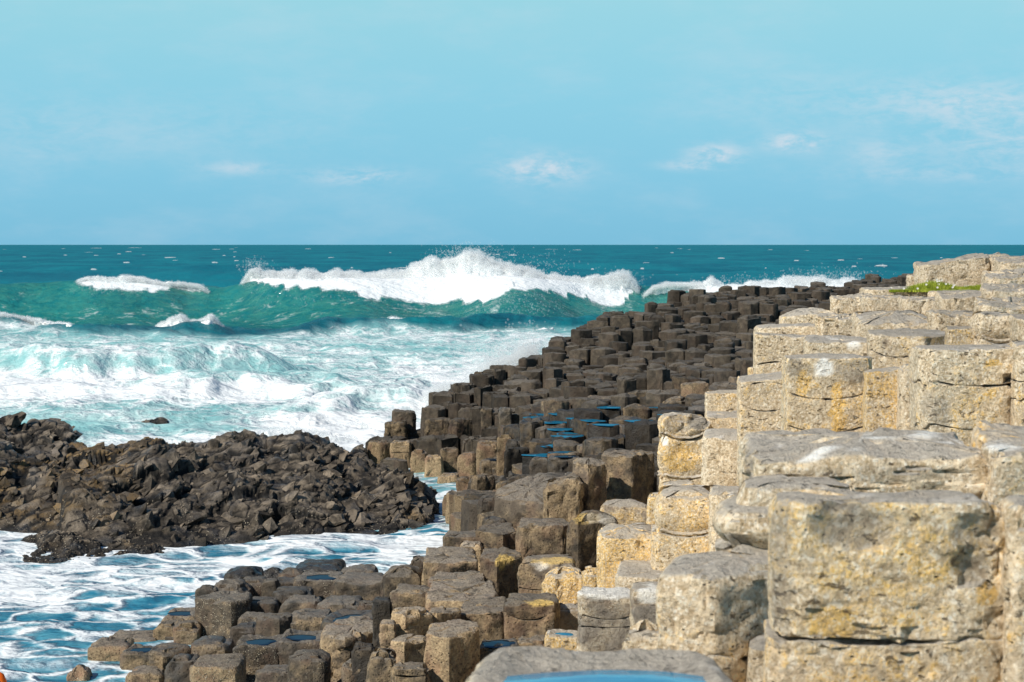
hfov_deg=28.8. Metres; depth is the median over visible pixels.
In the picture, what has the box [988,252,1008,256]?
basalt column
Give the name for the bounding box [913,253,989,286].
basalt column
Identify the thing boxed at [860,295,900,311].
basalt column
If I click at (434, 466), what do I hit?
basalt column
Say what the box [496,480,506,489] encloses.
basalt column
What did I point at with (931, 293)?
basalt column
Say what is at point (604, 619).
basalt column
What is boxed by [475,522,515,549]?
basalt column
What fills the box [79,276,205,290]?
breaking wave
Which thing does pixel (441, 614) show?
basalt column
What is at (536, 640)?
basalt column
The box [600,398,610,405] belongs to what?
basalt column
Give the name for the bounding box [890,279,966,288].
flowers
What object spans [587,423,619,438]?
basalt column
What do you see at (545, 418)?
basalt column
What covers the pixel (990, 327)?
basalt column
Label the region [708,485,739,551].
basalt column
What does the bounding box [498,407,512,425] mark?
basalt column
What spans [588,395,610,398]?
basalt column
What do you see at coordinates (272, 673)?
basalt column
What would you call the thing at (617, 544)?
basalt column
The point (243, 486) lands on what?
rocky outcrop
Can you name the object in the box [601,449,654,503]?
basalt column
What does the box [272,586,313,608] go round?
basalt column
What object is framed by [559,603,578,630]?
basalt column
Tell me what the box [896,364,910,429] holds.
basalt column
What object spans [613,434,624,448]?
basalt column
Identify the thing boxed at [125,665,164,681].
basalt column
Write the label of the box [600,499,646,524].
basalt column
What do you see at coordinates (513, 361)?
breaking wave
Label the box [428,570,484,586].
basalt column
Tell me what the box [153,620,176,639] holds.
basalt column
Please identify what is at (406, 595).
basalt column
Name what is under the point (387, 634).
basalt column
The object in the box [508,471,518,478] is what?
basalt column
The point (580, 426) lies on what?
basalt column
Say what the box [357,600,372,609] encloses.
basalt column
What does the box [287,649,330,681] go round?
basalt column
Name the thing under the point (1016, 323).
basalt column
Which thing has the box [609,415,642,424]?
basalt column
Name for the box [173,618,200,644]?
basalt column
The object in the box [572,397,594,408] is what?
basalt column
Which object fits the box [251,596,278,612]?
basalt column
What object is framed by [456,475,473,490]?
basalt column
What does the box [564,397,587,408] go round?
basalt column
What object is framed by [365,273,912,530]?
basalt columns
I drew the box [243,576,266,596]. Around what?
basalt column
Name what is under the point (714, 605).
basalt column
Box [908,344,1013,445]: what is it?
basalt column
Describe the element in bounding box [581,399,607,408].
basalt column
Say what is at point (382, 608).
basalt column
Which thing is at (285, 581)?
basalt column
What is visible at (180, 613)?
rain pool
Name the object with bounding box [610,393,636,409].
basalt column
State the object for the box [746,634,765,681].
basalt columns
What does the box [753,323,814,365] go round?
basalt column
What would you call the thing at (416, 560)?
basalt column
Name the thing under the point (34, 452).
rocky outcrop
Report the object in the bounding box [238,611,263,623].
basalt column
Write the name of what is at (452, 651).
basalt column
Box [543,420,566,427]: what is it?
basalt column
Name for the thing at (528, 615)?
basalt column
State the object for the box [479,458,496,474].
basalt column
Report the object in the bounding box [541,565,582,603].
basalt column
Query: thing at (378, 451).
basalt column
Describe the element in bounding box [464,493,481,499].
basalt column
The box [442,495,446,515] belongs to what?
basalt column
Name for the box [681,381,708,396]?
basalt column
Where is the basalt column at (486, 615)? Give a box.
[460,596,505,643]
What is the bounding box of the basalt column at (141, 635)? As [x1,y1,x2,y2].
[109,630,156,641]
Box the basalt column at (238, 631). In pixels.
[230,622,255,645]
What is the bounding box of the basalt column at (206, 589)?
[195,584,218,597]
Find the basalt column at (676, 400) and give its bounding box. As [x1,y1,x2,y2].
[663,396,684,404]
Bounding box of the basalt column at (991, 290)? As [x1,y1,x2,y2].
[981,283,1023,298]
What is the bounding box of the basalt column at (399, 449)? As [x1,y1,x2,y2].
[390,440,411,467]
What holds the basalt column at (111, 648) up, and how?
on the ground
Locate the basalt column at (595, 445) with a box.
[582,436,618,456]
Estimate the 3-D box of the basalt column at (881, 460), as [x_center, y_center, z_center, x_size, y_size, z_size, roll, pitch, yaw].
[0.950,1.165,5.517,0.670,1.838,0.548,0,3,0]
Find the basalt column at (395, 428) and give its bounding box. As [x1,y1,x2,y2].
[384,420,407,439]
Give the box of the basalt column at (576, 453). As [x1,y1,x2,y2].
[548,451,582,457]
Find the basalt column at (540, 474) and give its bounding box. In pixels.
[533,472,557,476]
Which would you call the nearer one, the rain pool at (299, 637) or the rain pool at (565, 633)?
the rain pool at (565, 633)
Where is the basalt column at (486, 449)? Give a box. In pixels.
[476,440,496,473]
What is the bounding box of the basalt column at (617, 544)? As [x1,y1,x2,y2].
[596,522,650,587]
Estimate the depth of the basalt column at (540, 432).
28.50 m
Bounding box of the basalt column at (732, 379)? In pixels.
[728,376,736,383]
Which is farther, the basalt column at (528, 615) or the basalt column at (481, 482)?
the basalt column at (481, 482)
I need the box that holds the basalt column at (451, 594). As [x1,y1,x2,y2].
[425,578,498,610]
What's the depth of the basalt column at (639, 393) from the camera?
30.14 m
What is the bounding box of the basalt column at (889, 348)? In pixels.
[866,327,944,368]
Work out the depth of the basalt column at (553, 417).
29.55 m
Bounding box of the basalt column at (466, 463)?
[457,451,475,476]
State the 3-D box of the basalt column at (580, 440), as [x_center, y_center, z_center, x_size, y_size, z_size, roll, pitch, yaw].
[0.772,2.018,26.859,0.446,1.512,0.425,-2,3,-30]
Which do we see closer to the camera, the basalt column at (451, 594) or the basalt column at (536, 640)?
the basalt column at (536, 640)
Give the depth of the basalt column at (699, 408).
27.13 m
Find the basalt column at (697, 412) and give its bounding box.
[683,410,704,416]
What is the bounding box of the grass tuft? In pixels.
[889,281,980,291]
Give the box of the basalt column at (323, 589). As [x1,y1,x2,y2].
[293,571,343,599]
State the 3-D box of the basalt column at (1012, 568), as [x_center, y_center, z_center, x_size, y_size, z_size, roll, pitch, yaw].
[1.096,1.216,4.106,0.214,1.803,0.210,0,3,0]
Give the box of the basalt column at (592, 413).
[574,408,602,432]
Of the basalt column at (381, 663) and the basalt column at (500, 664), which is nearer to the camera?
the basalt column at (500, 664)
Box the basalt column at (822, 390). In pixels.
[780,353,871,431]
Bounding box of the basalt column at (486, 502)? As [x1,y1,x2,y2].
[477,493,494,513]
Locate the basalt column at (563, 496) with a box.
[542,472,583,521]
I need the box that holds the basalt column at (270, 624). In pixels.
[255,612,292,636]
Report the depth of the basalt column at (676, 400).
28.89 m
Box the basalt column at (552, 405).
[543,397,568,416]
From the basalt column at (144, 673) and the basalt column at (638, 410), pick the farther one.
the basalt column at (638, 410)
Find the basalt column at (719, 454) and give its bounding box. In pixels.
[701,428,736,486]
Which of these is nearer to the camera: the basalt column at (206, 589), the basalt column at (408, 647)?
the basalt column at (408, 647)
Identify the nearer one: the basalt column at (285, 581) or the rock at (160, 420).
the basalt column at (285, 581)
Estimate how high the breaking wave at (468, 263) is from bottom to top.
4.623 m
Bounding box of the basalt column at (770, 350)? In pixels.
[753,332,804,373]
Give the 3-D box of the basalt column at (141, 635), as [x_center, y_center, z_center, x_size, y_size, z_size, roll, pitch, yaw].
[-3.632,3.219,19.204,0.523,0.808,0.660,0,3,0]
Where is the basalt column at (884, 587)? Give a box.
[763,489,1008,681]
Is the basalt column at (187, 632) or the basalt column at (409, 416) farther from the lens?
the basalt column at (409, 416)
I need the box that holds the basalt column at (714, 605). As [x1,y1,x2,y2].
[656,549,768,681]
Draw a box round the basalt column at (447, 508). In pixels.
[445,490,461,523]
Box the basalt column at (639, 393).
[628,390,646,403]
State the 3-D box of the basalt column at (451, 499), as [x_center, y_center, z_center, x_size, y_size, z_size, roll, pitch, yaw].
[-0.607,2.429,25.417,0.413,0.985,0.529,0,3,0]
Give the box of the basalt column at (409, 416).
[392,409,415,436]
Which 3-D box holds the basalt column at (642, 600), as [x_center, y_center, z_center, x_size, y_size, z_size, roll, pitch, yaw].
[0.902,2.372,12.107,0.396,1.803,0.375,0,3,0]
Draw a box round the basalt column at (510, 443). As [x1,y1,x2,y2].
[505,439,519,449]
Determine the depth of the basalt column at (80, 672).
17.51 m
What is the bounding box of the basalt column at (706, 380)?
[700,378,708,383]
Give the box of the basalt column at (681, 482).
[661,479,694,486]
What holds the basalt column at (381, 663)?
on the ground
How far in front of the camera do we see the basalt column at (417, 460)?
32.74 m
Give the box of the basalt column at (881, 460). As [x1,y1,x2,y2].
[738,427,986,498]
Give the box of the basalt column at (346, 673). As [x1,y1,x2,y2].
[341,659,365,681]
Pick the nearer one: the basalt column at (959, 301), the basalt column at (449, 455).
the basalt column at (959, 301)
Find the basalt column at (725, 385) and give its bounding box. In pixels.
[717,382,736,389]
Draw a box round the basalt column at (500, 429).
[498,425,504,436]
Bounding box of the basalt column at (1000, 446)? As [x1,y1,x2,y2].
[970,420,1023,504]
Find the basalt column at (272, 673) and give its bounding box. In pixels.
[255,664,287,681]
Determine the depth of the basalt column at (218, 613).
18.89 m
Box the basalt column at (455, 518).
[450,512,460,530]
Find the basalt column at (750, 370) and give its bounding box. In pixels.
[748,367,752,374]
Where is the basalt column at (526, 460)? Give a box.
[522,453,546,473]
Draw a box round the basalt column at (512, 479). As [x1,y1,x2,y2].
[501,474,528,486]
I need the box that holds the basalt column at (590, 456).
[583,454,595,458]
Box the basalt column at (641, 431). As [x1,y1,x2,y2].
[625,419,658,449]
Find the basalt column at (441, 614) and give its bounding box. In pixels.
[429,606,460,622]
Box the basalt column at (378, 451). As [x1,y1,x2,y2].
[367,440,389,463]
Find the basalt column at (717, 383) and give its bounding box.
[710,382,722,385]
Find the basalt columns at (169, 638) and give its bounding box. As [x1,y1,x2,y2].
[165,549,515,639]
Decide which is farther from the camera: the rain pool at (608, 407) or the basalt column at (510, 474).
the rain pool at (608, 407)
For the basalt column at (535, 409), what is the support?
on the ground
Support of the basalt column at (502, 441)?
on the ground
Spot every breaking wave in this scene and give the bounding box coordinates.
[0,313,71,326]
[44,377,114,379]
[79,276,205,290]
[157,314,218,326]
[243,252,634,291]
[254,428,358,448]
[288,413,371,439]
[389,316,553,329]
[420,350,530,417]
[645,278,849,294]
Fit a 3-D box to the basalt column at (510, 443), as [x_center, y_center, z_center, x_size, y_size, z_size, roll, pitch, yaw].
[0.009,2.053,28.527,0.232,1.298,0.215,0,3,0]
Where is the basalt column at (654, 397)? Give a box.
[646,389,678,406]
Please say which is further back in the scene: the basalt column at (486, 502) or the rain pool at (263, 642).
the basalt column at (486, 502)
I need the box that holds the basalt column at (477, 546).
[460,540,482,570]
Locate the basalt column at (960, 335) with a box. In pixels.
[944,326,975,344]
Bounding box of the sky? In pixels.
[0,0,1023,244]
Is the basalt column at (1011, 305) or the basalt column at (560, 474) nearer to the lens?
the basalt column at (1011, 305)
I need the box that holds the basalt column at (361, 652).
[351,641,374,681]
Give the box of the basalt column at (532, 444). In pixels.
[526,438,551,452]
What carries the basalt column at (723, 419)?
on the ground
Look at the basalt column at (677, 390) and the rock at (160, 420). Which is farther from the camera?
the rock at (160, 420)
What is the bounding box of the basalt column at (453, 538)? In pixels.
[443,529,475,546]
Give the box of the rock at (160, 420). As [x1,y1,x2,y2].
[142,417,168,423]
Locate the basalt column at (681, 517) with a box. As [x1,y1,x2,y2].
[650,484,709,570]
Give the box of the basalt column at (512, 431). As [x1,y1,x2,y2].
[502,424,519,442]
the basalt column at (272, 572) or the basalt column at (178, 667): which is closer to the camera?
the basalt column at (178, 667)
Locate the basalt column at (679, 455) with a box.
[657,412,710,489]
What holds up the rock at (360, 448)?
in the sea
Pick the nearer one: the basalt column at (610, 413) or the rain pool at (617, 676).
the rain pool at (617, 676)
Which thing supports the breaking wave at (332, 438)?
on the sea
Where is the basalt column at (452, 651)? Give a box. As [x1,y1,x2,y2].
[424,619,479,681]
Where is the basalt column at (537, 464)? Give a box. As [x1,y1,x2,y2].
[529,456,547,473]
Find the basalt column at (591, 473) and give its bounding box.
[572,457,606,510]
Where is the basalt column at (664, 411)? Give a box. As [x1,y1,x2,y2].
[656,410,681,415]
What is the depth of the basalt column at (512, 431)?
30.51 m
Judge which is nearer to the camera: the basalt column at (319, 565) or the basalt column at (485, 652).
the basalt column at (485, 652)
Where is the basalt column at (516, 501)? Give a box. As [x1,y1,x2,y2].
[493,476,552,530]
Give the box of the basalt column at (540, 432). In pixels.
[535,425,561,438]
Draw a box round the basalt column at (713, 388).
[709,385,717,390]
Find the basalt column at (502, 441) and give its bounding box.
[496,434,512,475]
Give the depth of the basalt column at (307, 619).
17.97 m
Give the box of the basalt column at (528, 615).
[503,592,560,639]
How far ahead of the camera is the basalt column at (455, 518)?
21.81 m
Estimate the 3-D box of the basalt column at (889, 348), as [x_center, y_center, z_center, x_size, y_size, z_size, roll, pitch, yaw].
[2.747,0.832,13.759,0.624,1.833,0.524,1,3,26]
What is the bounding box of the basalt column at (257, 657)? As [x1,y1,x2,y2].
[233,634,282,681]
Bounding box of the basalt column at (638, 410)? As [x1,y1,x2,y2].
[622,403,649,418]
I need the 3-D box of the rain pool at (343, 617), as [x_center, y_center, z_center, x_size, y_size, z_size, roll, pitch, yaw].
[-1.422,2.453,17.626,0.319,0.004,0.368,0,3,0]
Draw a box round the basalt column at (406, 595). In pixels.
[389,583,429,609]
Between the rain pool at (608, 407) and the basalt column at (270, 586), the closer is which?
the basalt column at (270, 586)
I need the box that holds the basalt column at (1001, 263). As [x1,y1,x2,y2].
[989,255,1023,270]
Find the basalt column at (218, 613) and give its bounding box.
[194,590,252,638]
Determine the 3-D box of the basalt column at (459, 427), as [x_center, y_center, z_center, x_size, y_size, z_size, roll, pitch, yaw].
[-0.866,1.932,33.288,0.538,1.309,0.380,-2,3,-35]
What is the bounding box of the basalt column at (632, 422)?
[624,419,652,434]
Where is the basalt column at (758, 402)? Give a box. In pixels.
[736,371,781,485]
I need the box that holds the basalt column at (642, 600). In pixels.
[629,581,658,627]
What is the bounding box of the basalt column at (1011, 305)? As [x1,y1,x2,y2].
[974,296,1023,313]
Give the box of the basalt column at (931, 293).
[926,288,979,296]
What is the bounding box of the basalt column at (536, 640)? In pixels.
[517,635,544,645]
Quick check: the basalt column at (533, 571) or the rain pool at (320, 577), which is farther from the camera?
the rain pool at (320, 577)
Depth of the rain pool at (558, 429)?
28.21 m
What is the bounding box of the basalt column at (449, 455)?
[440,447,459,472]
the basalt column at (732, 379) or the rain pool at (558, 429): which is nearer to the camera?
the rain pool at (558, 429)
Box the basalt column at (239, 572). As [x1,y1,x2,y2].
[224,566,263,579]
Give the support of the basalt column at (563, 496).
on the ground
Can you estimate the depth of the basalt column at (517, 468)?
26.31 m
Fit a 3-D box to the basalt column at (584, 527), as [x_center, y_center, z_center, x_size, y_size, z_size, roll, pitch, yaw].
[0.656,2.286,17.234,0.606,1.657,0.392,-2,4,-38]
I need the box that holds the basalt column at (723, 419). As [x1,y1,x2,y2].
[705,410,736,428]
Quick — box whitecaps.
[24,248,941,269]
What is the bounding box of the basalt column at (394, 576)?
[380,564,421,596]
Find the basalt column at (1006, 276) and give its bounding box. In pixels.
[980,268,1023,290]
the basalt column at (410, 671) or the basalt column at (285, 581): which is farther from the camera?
the basalt column at (285, 581)
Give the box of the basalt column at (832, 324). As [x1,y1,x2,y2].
[814,313,851,335]
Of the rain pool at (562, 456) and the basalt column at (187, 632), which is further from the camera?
the rain pool at (562, 456)
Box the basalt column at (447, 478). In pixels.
[437,472,458,483]
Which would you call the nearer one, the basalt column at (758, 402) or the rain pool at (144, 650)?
the basalt column at (758, 402)
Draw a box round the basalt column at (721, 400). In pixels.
[704,390,736,415]
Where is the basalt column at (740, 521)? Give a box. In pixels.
[712,474,853,554]
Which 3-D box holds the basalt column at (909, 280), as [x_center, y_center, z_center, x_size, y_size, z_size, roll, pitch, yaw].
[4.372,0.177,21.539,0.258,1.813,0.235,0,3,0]
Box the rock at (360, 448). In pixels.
[351,444,368,458]
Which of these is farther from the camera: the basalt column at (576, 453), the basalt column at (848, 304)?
the basalt column at (576, 453)
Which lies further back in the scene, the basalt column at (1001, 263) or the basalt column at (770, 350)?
the basalt column at (1001, 263)
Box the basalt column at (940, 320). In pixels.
[926,309,972,330]
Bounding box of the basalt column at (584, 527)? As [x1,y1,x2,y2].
[566,510,617,570]
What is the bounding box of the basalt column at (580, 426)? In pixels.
[574,418,606,439]
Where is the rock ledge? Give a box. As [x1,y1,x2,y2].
[20,529,164,562]
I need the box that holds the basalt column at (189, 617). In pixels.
[161,607,194,621]
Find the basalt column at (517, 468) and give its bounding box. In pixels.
[512,463,521,473]
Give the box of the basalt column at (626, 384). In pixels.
[616,376,636,393]
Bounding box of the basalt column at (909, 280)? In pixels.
[906,274,913,285]
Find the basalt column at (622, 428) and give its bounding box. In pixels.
[619,424,624,433]
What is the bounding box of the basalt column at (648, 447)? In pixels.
[636,443,658,451]
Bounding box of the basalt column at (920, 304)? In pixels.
[897,296,935,316]
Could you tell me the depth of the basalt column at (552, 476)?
20.98 m
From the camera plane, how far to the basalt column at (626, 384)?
31.31 m
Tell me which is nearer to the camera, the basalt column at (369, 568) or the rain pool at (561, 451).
the basalt column at (369, 568)
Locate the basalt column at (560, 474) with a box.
[546,473,566,475]
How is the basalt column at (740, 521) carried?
on the ground
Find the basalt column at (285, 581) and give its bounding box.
[278,576,294,586]
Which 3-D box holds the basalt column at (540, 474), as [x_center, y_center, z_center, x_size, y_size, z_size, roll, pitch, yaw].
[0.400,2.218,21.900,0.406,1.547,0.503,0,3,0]
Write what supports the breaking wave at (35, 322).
on the sea
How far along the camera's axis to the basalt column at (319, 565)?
22.05 m
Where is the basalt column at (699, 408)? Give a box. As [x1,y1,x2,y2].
[688,405,704,410]
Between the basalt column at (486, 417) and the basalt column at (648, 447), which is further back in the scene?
the basalt column at (486, 417)
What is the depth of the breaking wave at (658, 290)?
104.50 m
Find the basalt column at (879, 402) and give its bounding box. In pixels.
[862,366,899,431]
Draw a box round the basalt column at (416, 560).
[410,555,423,571]
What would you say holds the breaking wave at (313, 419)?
on the sea
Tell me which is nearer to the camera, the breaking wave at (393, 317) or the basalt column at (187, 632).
the basalt column at (187, 632)
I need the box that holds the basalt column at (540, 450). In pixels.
[535,443,552,453]
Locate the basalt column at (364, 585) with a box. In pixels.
[335,572,383,600]
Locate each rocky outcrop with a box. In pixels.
[0,411,84,532]
[53,429,441,547]
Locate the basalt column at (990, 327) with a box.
[969,311,1012,344]
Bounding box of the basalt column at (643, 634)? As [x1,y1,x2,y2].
[622,619,658,649]
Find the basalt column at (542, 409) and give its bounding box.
[541,401,570,413]
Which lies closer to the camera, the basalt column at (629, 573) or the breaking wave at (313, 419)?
the basalt column at (629, 573)
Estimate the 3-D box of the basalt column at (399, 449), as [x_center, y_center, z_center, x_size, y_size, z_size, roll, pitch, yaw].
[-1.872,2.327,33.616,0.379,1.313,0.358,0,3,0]
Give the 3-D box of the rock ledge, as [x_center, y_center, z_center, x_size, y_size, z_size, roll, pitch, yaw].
[-5.256,3.164,25.313,2.226,1.629,3.109,-1,3,-14]
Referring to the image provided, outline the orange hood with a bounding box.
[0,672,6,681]
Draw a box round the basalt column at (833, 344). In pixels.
[803,334,866,355]
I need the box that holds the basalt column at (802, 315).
[779,307,836,323]
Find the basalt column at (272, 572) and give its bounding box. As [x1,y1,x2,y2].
[264,567,282,577]
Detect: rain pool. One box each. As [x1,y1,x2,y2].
[130,648,151,652]
[167,611,190,615]
[246,639,275,645]
[286,634,315,640]
[306,574,335,579]
[333,614,361,621]
[482,640,515,647]
[504,670,705,681]
[522,453,546,456]
[545,421,566,423]
[547,428,571,430]
[548,451,573,452]
[551,435,582,437]
[554,455,575,457]
[555,632,572,636]
[580,419,604,421]
[587,424,618,425]
[597,406,619,407]
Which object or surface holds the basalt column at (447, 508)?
on the ground
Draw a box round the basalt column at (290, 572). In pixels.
[277,567,303,578]
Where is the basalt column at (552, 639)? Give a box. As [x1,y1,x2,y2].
[544,629,576,650]
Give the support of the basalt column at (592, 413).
on the ground
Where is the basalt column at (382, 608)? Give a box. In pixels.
[372,596,392,648]
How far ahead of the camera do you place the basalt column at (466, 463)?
31.69 m
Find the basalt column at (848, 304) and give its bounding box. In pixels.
[829,292,871,313]
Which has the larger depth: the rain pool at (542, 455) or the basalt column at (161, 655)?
the rain pool at (542, 455)
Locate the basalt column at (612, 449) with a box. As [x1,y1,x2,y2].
[602,448,630,453]
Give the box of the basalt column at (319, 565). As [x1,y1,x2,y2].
[296,558,345,572]
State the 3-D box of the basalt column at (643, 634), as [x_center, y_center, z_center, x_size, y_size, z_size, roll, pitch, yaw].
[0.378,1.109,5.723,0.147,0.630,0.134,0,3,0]
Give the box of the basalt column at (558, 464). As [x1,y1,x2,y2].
[547,455,579,472]
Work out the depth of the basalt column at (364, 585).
19.86 m
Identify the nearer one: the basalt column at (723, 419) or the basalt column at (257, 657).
the basalt column at (723, 419)
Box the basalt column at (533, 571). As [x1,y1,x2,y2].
[517,554,575,593]
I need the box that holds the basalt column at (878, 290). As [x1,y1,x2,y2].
[859,286,926,296]
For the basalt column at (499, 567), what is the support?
on the ground
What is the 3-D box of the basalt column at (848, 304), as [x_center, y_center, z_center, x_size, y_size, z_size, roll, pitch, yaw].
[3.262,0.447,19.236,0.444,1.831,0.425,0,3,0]
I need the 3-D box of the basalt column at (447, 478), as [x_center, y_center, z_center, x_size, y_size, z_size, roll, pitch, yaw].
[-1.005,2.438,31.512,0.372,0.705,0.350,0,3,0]
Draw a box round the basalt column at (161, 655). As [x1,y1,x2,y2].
[149,642,190,672]
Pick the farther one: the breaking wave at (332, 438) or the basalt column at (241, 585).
the breaking wave at (332, 438)
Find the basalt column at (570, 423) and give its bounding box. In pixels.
[566,419,573,432]
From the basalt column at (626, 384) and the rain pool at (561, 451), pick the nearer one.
the rain pool at (561, 451)
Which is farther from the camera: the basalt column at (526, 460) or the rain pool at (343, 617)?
the basalt column at (526, 460)
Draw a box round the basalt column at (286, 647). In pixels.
[275,628,322,664]
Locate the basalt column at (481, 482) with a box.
[471,473,494,490]
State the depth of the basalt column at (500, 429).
31.18 m
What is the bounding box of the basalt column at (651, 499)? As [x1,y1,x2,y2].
[646,492,657,524]
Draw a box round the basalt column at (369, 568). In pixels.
[341,564,377,573]
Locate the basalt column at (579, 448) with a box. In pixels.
[576,444,581,452]
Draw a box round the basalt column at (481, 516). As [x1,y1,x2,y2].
[477,511,493,528]
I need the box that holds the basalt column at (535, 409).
[531,403,540,413]
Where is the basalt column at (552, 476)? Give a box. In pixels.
[540,475,560,477]
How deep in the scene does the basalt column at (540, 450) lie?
26.46 m
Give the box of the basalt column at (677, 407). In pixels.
[658,403,688,411]
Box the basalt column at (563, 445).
[553,439,579,451]
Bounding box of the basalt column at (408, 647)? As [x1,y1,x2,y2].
[390,634,425,662]
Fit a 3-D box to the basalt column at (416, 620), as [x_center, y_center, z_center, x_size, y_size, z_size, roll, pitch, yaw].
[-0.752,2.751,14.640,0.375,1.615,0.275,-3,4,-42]
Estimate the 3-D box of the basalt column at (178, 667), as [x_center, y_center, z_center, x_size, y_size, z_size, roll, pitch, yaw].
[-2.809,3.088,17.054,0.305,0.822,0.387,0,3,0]
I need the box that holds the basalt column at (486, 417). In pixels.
[480,408,492,428]
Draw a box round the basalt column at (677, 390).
[666,389,680,393]
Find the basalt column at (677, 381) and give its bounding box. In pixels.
[672,376,701,390]
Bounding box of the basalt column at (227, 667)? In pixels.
[189,653,245,681]
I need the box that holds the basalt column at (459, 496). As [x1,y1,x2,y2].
[454,490,479,511]
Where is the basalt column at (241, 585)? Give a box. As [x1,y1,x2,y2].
[214,579,252,595]
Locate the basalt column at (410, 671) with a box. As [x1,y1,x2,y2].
[391,661,429,681]
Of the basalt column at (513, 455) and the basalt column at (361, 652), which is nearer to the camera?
the basalt column at (361, 652)
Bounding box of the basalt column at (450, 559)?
[421,546,477,585]
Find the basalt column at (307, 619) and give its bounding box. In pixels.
[290,608,331,630]
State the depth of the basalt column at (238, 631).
18.07 m
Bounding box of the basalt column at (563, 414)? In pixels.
[557,408,575,421]
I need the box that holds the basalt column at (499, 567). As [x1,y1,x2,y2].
[480,547,522,597]
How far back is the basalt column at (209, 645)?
17.49 m
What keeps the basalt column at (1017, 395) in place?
on the ground
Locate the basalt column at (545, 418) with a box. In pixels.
[533,416,548,420]
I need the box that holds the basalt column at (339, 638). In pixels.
[319,615,372,681]
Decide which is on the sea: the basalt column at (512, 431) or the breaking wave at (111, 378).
the breaking wave at (111, 378)
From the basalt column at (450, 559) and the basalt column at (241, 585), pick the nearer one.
the basalt column at (450, 559)
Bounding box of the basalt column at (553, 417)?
[549,414,557,420]
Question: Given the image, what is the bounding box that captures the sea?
[0,245,1023,681]
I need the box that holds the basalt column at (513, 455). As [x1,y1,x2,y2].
[503,447,529,477]
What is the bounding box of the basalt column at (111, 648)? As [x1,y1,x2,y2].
[87,636,133,660]
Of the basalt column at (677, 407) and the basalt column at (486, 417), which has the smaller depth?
the basalt column at (677, 407)
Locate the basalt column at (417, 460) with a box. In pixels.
[410,449,426,472]
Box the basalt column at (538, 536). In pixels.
[515,517,568,558]
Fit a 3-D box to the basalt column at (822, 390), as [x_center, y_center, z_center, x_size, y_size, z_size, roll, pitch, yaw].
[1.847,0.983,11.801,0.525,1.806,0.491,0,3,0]
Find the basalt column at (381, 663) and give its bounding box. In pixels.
[366,647,396,681]
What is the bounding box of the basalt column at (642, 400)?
[640,396,645,404]
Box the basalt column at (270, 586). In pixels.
[261,578,280,596]
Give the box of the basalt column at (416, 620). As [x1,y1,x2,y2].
[391,606,432,636]
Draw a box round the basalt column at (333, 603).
[316,595,362,611]
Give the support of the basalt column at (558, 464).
on the ground
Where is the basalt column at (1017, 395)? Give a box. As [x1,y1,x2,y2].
[1010,341,1023,425]
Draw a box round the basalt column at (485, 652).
[479,638,518,662]
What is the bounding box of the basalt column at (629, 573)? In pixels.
[615,560,662,588]
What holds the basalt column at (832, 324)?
on the ground
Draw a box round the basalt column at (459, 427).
[448,418,472,447]
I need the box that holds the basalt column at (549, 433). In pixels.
[545,429,571,437]
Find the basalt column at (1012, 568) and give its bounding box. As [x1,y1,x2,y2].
[997,495,1023,681]
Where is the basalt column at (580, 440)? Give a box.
[552,434,583,443]
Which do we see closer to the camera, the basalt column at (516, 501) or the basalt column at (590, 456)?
the basalt column at (516, 501)
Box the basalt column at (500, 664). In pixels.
[465,646,732,681]
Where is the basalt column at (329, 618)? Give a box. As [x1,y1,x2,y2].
[320,609,371,629]
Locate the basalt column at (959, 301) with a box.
[934,291,981,311]
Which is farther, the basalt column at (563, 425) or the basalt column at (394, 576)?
the basalt column at (563, 425)
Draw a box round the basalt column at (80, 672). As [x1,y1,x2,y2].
[66,664,91,680]
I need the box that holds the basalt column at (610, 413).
[597,405,620,423]
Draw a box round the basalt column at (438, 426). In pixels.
[424,417,450,435]
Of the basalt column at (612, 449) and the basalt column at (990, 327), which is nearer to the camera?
the basalt column at (990, 327)
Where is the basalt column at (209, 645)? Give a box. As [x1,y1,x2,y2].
[191,635,234,655]
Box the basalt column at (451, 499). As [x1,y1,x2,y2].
[449,493,453,529]
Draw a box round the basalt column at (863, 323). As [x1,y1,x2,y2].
[850,310,927,337]
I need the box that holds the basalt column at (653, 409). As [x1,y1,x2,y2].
[645,406,657,417]
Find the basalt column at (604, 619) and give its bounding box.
[577,586,630,651]
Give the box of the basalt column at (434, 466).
[424,454,443,476]
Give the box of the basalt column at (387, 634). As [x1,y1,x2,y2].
[379,619,396,647]
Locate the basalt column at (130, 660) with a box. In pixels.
[120,643,154,669]
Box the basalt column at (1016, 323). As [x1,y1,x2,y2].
[1009,314,1023,345]
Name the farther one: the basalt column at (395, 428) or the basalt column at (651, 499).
the basalt column at (395, 428)
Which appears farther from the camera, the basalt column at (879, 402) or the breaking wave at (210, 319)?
the breaking wave at (210, 319)
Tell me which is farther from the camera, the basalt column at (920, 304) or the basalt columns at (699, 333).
the basalt columns at (699, 333)
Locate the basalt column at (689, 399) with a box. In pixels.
[685,395,704,406]
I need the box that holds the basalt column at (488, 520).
[482,516,506,524]
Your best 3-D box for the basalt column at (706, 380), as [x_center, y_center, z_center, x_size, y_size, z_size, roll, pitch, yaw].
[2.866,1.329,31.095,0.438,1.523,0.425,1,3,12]
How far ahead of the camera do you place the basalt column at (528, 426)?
28.78 m
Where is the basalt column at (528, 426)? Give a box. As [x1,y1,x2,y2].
[519,417,542,446]
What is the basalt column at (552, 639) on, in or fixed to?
on the ground
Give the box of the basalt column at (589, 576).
[581,565,596,586]
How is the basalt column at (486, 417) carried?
on the ground
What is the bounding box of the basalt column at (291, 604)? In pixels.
[278,594,322,612]
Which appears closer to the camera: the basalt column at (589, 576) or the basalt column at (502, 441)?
the basalt column at (589, 576)
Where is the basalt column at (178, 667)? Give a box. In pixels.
[164,653,199,681]
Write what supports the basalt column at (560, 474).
on the ground

